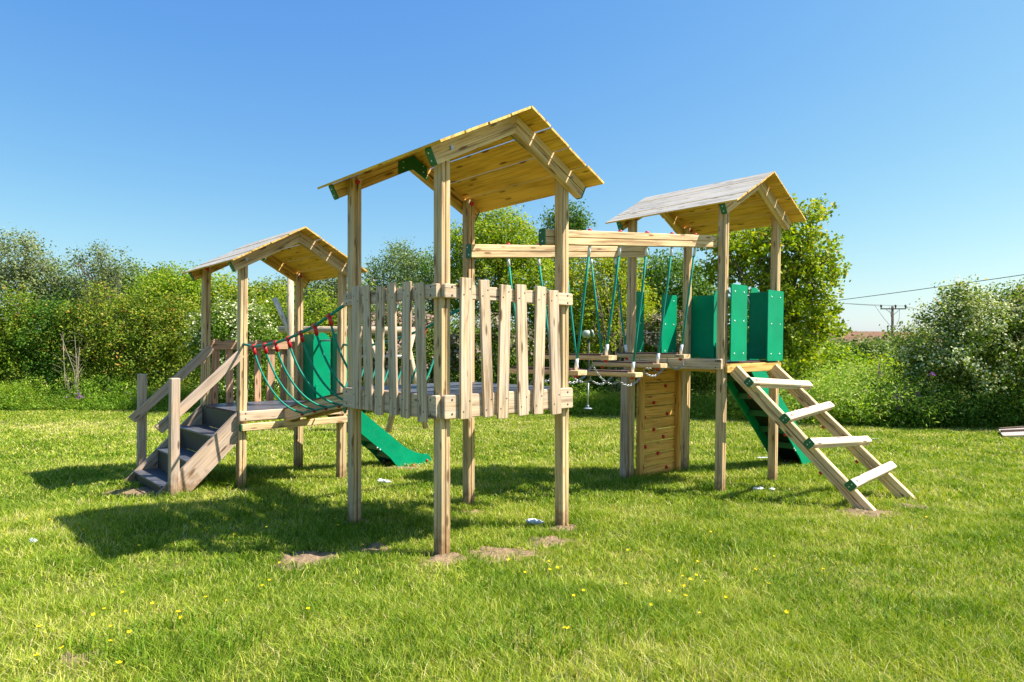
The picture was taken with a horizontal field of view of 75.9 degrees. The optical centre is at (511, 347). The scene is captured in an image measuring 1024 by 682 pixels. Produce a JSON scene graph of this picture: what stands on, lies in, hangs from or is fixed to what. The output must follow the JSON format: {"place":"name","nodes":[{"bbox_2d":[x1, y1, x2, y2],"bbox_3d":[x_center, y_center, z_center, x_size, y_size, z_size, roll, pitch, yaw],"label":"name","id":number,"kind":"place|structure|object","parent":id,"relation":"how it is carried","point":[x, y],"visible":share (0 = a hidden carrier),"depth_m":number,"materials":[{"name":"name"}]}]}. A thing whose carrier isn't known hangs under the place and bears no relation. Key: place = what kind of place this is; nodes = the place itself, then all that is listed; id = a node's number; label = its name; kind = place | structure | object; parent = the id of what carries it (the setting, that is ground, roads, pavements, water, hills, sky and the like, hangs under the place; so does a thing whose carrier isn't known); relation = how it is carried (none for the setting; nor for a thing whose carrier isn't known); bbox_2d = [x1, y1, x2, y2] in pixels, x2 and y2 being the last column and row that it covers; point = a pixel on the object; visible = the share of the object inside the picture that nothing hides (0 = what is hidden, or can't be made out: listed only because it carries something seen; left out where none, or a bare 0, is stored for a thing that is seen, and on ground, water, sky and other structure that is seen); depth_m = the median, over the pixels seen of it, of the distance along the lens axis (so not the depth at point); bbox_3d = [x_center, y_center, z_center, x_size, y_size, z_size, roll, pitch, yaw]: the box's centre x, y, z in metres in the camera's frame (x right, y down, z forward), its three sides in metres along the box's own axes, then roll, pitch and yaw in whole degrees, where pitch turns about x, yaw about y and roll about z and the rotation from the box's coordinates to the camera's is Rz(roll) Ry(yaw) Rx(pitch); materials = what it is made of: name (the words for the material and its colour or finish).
{"place":"outdoors","nodes":[
{"label":"outdoors","id":0,"kind":"place"},
{"bbox_2d":[80,331,941,358],"bbox_3d":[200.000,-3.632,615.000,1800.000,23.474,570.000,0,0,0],"label":"hill","id":1,"kind":"structure","parent":0,"point":[866,335],"depth_m":527.43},
{"bbox_2d":[0,361,1023,681],"bbox_3d":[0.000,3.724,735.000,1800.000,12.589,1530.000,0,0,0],"label":"ground","id":2,"kind":"structure","parent":0,"point":[518,565],"depth_m":4.78,"materials":[{"name":"plant"}]},
{"bbox_2d":[0,303,22,386],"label":"hedge shrub","id":3,"kind":"object","parent":2,"relation":"on","point":[5,343],"visible":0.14,"depth_m":24.14,"materials":[{"name":"green plant"}]},
{"bbox_2d":[0,279,81,391],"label":"hedge shrub","id":4,"kind":"object","parent":2,"relation":"on","point":[10,364],"visible":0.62,"depth_m":23.60,"materials":[{"name":"green plant"}]},
{"bbox_2d":[0,222,90,374],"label":"tree","id":5,"kind":"object","parent":2,"relation":"on","point":[28,261],"visible":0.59,"depth_m":29.56,"materials":[{"name":"green plant"}]},
{"bbox_2d":[7,284,110,396],"bbox_3d":[-16.289,-0.055,23.758,3.614,4.565,3.189,0,0,-19],"label":"hedge shrub","id":6,"kind":"object","parent":2,"relation":"on","point":[45,328],"visible":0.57,"depth_m":23.41,"materials":[{"name":"green plant"}]},
{"bbox_2d":[0,254,120,379],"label":"tree","id":7,"kind":"object","parent":2,"relation":"on","point":[52,294],"visible":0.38,"depth_m":30.06,"materials":[{"name":"green plant"}]},
{"bbox_2d":[53,336,83,404],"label":"dead twigs","id":8,"kind":"object","parent":2,"relation":"on","point":[77,370],"visible":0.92,"depth_m":21.84,"materials":[{"name":"wood"}]},
{"bbox_2d":[77,389,83,411],"bbox_3d":[-13.716,1.704,20.826,0.166,0.760,0.252,0,0,21],"label":"foxglove","id":9,"kind":"object","parent":2,"relation":"on","point":[79,392],"visible":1,"depth_m":20.80,"materials":[{"name":"purple plant"}]},
{"bbox_2d":[38,275,150,399],"bbox_3d":[-14.821,-0.211,23.725,3.690,4.885,3.438,0,0,42],"label":"hedge shrub","id":10,"kind":"object","parent":2,"relation":"on","point":[88,351],"visible":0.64,"depth_m":23.32,"materials":[{"name":"green plant"}]},
{"bbox_2d":[63,239,141,380],"bbox_3d":[-18.653,-1.374,29.985,3.209,7.205,3.225,0,0,0],"label":"tree","id":11,"kind":"object","parent":2,"relation":"on","point":[101,268],"visible":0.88,"depth_m":29.61,"materials":[{"name":"green plant"}]},
{"bbox_2d":[77,257,167,378],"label":"tree","id":12,"kind":"object","parent":2,"relation":"on","point":[132,281],"visible":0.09,"depth_m":42.30,"materials":[{"name":"green plant"}]},
{"bbox_2d":[82,280,190,395],"bbox_3d":[-13.391,-0.164,23.675,3.586,4.800,3.387,0,0,0],"label":"hedge shrub","id":13,"kind":"object","parent":2,"relation":"on","point":[137,340],"visible":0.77,"depth_m":23.18,"materials":[{"name":"green plant"}]},
{"bbox_2d":[147,260,182,373],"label":"tree","id":14,"kind":"object","parent":2,"relation":"on","point":[162,271],"visible":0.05,"depth_m":37.62,"materials":[{"name":"green plant"}]},
{"bbox_2d":[123,275,224,391],"bbox_3d":[-11.977,-0.207,23.749,3.430,4.900,3.712,0,0,0],"label":"hedge shrub","id":15,"kind":"object","parent":2,"relation":"on","point":[174,326],"visible":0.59,"depth_m":23.27,"materials":[{"name":"green plant"}]},
{"bbox_2d":[120,258,235,327],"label":"tree","id":16,"kind":"object","parent":2,"relation":"on","point":[194,286],"visible":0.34,"depth_m":31.75,"materials":[{"name":"green plant"}]},
{"bbox_2d":[184,269,272,370],"bbox_3d":[-14.220,-0.851,33.646,5.480,6.381,5.846,0,0,-45],"label":"tree","id":17,"kind":"object","parent":2,"relation":"on","point":[233,287],"visible":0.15,"depth_m":32.70,"materials":[{"name":"green plant"}]},
{"bbox_2d":[174,285,286,402],"bbox_3d":[-9.140,0.105,21.760,3.850,4.315,3.183,0,0,0],"label":"hawthorn bush","id":18,"kind":"object","parent":2,"relation":"on","point":[221,327],"visible":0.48,"depth_m":21.21,"materials":[{"name":"green plant"}]},
{"bbox_2d":[229,271,311,389],"bbox_3d":[-11.389,-0.766,32.248,5.300,6.164,6.157,0,0,0],"label":"tree","id":19,"kind":"object","parent":2,"relation":"on","point":[267,283],"visible":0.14,"depth_m":31.75,"materials":[{"name":"green plant"}]},
{"bbox_2d":[222,284,326,394],"bbox_3d":[-8.738,-0.108,24.045,4.094,4.710,3.530,0,0,0],"label":"hedge shrub","id":20,"kind":"object","parent":2,"relation":"on","point":[280,300],"visible":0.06,"depth_m":23.90,"materials":[{"name":"green plant"}]},
{"bbox_2d":[275,281,363,385],"bbox_3d":[-7.091,-0.109,24.342,3.648,4.731,3.342,0,0,31],"label":"hedge shrub","id":21,"kind":"object","parent":2,"relation":"on","point":[315,314],"visible":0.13,"depth_m":24.24,"materials":[{"name":"green plant"}]},
{"bbox_2d":[277,277,371,325],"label":"tree","id":22,"kind":"object","parent":2,"relation":"on","point":[325,283],"visible":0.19,"depth_m":27.90,"materials":[{"name":"green plant"}]},
{"bbox_2d":[272,278,428,432],"bbox_3d":[-3.929,0.168,16.013,3.814,3.948,1.031,0,0,-8],"label":"log swing frame","id":23,"kind":"object","parent":2,"relation":"on","point":[288,327],"visible":0.38,"depth_m":15.98,"materials":[{"name":"wood"}]},
{"bbox_2d":[320,278,398,386],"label":"hedge shrub","id":24,"kind":"object","parent":2,"relation":"on","point":[372,283],"visible":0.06,"depth_m":24.30,"materials":[{"name":"green plant"}]},
{"bbox_2d":[377,478,390,482],"bbox_3d":[-1.659,1.744,8.547,0.207,0.055,0.080,4,1,20],"label":"plastic bottle","id":25,"kind":"object","parent":2,"relation":"on","point":[382,480],"visible":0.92,"depth_m":8.52,"materials":[{"name":"white plastic"}]},
{"bbox_2d":[0,296,792,395],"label":"scrub","id":26,"kind":"object","parent":2,"relation":"on","point":[251,353],"visible":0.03,"depth_m":26.61,"materials":[{"name":"green plant"}]},
{"bbox_2d":[361,236,433,366],"bbox_3d":[-5.762,-1.635,32.755,6.325,7.896,5.387,0,0,0],"label":"tree","id":27,"kind":"object","parent":2,"relation":"on","point":[404,267],"visible":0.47,"depth_m":32.01,"materials":[{"name":"green plant"}]},
{"bbox_2d":[361,301,458,384],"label":"hawthorn bush","id":28,"kind":"object","parent":2,"relation":"on","point":[429,340],"visible":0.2,"depth_m":21.28,"materials":[{"name":"green plant"}]},
{"bbox_2d":[412,246,458,374],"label":"tree","id":29,"kind":"object","parent":2,"relation":"on","point":[426,280],"visible":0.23,"depth_m":26.66,"materials":[{"name":"green plant"}]},
{"bbox_2d":[424,203,554,377],"bbox_3d":[-0.469,-1.628,24.945,5.713,7.811,5.244,0,0,0],"label":"tree","id":30,"kind":"object","parent":2,"relation":"on","point":[487,231],"visible":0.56,"depth_m":23.77,"materials":[{"name":"green plant"}]},
{"bbox_2d":[54,465,928,671],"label":"bare earth","id":31,"kind":"structure","parent":2,"relation":"on","point":[311,556],"depth_m":5.16,"materials":[{"name":"soil"}]},
{"bbox_2d":[450,309,533,383],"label":"hawthorn bush","id":32,"kind":"object","parent":2,"relation":"on","point":[494,340],"visible":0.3,"depth_m":21.32,"materials":[{"name":"green plant"}]},
{"bbox_2d":[329,330,659,408],"bbox_3d":[-0.077,0.520,15.500,9.558,1.871,0.210,0,0,0],"label":"cableway","id":33,"kind":"object","parent":2,"relation":"on","point":[586,333],"visible":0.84,"depth_m":15.48,"materials":[{"name":"metal"}]},
{"bbox_2d":[1,355,1010,390],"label":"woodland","id":34,"kind":"object","parent":2,"relation":"on","point":[277,364],"depth_m":103.52,"materials":[{"name":"green plant"}]},
{"bbox_2d":[123,106,914,554],"bbox_3d":[0.151,0.041,7.949,10.431,4.473,6.356,0,0,-3],"label":"climbing frame","id":35,"kind":"object","parent":2,"relation":"on","point":[193,448],"visible":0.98,"depth_m":7.65,"materials":[{"name":"brown wood"}]},
{"bbox_2d":[526,518,541,524],"bbox_3d":[0.214,1.624,6.111,0.177,0.058,0.083,3,0,9],"label":"plastic bottle","id":36,"kind":"object","parent":2,"relation":"on","point":[532,520],"visible":0.86,"depth_m":6.09,"materials":[{"name":"plastic"}]},
{"bbox_2d":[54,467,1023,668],"bbox_3d":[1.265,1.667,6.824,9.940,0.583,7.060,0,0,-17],"label":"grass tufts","id":37,"kind":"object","parent":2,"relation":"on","point":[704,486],"visible":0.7,"depth_m":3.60,"materials":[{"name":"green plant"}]},
{"bbox_2d":[491,279,586,391],"bbox_3d":[1.037,-0.136,23.973,3.822,4.825,3.512,0,0,0],"label":"hedge shrub","id":38,"kind":"object","parent":2,"relation":"on","point":[532,306],"visible":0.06,"depth_m":23.59,"materials":[{"name":"green plant"}]},
{"bbox_2d":[537,196,597,317],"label":"tree","id":39,"kind":"object","parent":2,"relation":"on","point":[577,221],"visible":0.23,"depth_m":26.45,"materials":[{"name":"green plant"}]},
{"bbox_2d":[529,350,607,397],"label":"hedge shrub","id":40,"kind":"object","parent":2,"relation":"on","point":[571,366],"visible":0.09,"depth_m":22.27,"materials":[{"name":"green plant"}]},
{"bbox_2d":[545,246,665,385],"bbox_3d":[3.131,-0.861,23.451,4.526,6.301,4.494,0,0,0],"label":"tree","id":41,"kind":"object","parent":2,"relation":"on","point":[590,317],"visible":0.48,"depth_m":22.47,"materials":[{"name":"green plant"}]},
{"bbox_2d":[569,339,652,398],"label":"hedge shrub","id":42,"kind":"object","parent":2,"relation":"on","point":[598,380],"visible":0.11,"depth_m":22.05,"materials":[{"name":"green plant"}]},
{"bbox_2d":[593,269,643,395],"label":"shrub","id":43,"kind":"object","parent":2,"relation":"on","point":[609,352],"visible":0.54,"depth_m":21.90,"materials":[{"name":"green plant"}]},
{"bbox_2d":[613,303,682,388],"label":"dry bush","id":44,"kind":"object","parent":2,"relation":"on","point":[651,341],"visible":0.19,"depth_m":21.90,"materials":[{"name":"green plant"}]},
{"bbox_2d":[621,247,716,339],"bbox_3d":[6.533,-0.973,27.054,4.591,6.535,5.439,0,0,0],"label":"tree","id":45,"kind":"object","parent":2,"relation":"on","point":[661,270],"visible":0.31,"depth_m":25.65,"materials":[{"name":"green plant"}]},
{"bbox_2d":[648,342,715,398],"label":"hedge shrub","id":46,"kind":"object","parent":2,"relation":"on","point":[695,388],"visible":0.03,"depth_m":21.70,"materials":[{"name":"green plant"}]},
{"bbox_2d":[690,348,730,398],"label":"hedge shrub","id":47,"kind":"object","parent":2,"relation":"on","point":[701,375],"visible":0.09,"depth_m":21.20,"materials":[{"name":"green plant"}]},
{"bbox_2d":[694,193,852,384],"bbox_3d":[8.028,-1.235,20.456,4.778,7.132,4.449,0,0,0],"label":"sycamore tree","id":48,"kind":"object","parent":2,"relation":"on","point":[812,318],"visible":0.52,"depth_m":19.61,"materials":[{"name":"green plant"}]},
{"bbox_2d":[787,327,859,365],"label":"bush","id":49,"kind":"object","parent":2,"relation":"on","point":[831,339],"visible":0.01,"depth_m":46.79,"materials":[{"name":"green plant"}]},
{"bbox_2d":[783,335,881,386],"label":"bush","id":50,"kind":"object","parent":2,"relation":"on","point":[837,349],"visible":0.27,"depth_m":28.75,"materials":[{"name":"green plant"}]},
{"bbox_2d":[726,354,952,428],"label":"bramble bank","id":51,"kind":"structure","parent":2,"relation":"on","point":[860,403],"depth_m":17.77,"materials":[{"name":"green plant"}]},
{"bbox_2d":[830,331,896,368],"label":"bush","id":52,"kind":"object","parent":2,"relation":"on","point":[869,347],"visible":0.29,"depth_m":40.80,"materials":[{"name":"green plant"}]},
{"bbox_2d":[875,305,906,341],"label":"telegraph pole","id":53,"kind":"object","parent":2,"relation":"on","point":[892,308],"visible":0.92,"depth_m":94.79,"materials":[{"name":"grey wood"}]},
{"bbox_2d":[876,337,910,366],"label":"bush","id":54,"kind":"object","parent":2,"relation":"on","point":[888,342],"visible":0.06,"depth_m":44.63,"materials":[{"name":"green plant"}]},
{"bbox_2d":[849,350,938,392],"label":"bush","id":55,"kind":"object","parent":2,"relation":"on","point":[886,359],"visible":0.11,"depth_m":29.11,"materials":[{"name":"green plant"}]},
{"bbox_2d":[877,324,942,379],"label":"bush","id":56,"kind":"object","parent":2,"relation":"on","point":[891,340],"visible":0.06,"depth_m":49.73,"materials":[{"name":"green plant"}]},
{"bbox_2d":[929,372,934,428],"bbox_3d":[10.819,1.381,16.914,0.174,1.506,0.188,0,0,28],"label":"foxglove","id":57,"kind":"object","parent":2,"relation":"on","point":[932,401],"visible":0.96,"depth_m":16.90,"materials":[{"name":"green plant"}]},
{"bbox_2d":[877,274,1023,416],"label":"hawthorn bush","id":58,"kind":"object","parent":2,"relation":"on","point":[986,332],"visible":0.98,"depth_m":17.70,"materials":[{"name":"green plant"}]},
{"bbox_2d":[891,378,1023,428],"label":"nettle clump","id":59,"kind":"object","parent":2,"relation":"on","point":[977,407],"visible":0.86,"depth_m":17.09,"materials":[{"name":"green plant"}]},
{"bbox_2d":[0,368,1023,428],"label":"tall grass","id":60,"kind":"structure","parent":0,"point":[183,393],"depth_m":20.86,"materials":[{"name":"green plant"}]},
{"bbox_2d":[0,0,1023,331],"label":"sky","id":61,"kind":"structure","parent":0,"point":[178,131],"materials":[{"name":"blue"}]},
{"bbox_2d":[842,274,1023,299],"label":"overhead wire","id":62,"kind":"object","parent":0,"point":[933,287],"visible":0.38,"depth_m":25.67,"materials":[{"name":"black metal"}]},
{"bbox_2d":[998,426,1023,437],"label":"bench","id":63,"kind":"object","parent":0,"point":[1016,431],"depth_m":15.57,"materials":[{"name":"white wood"}]}
]}

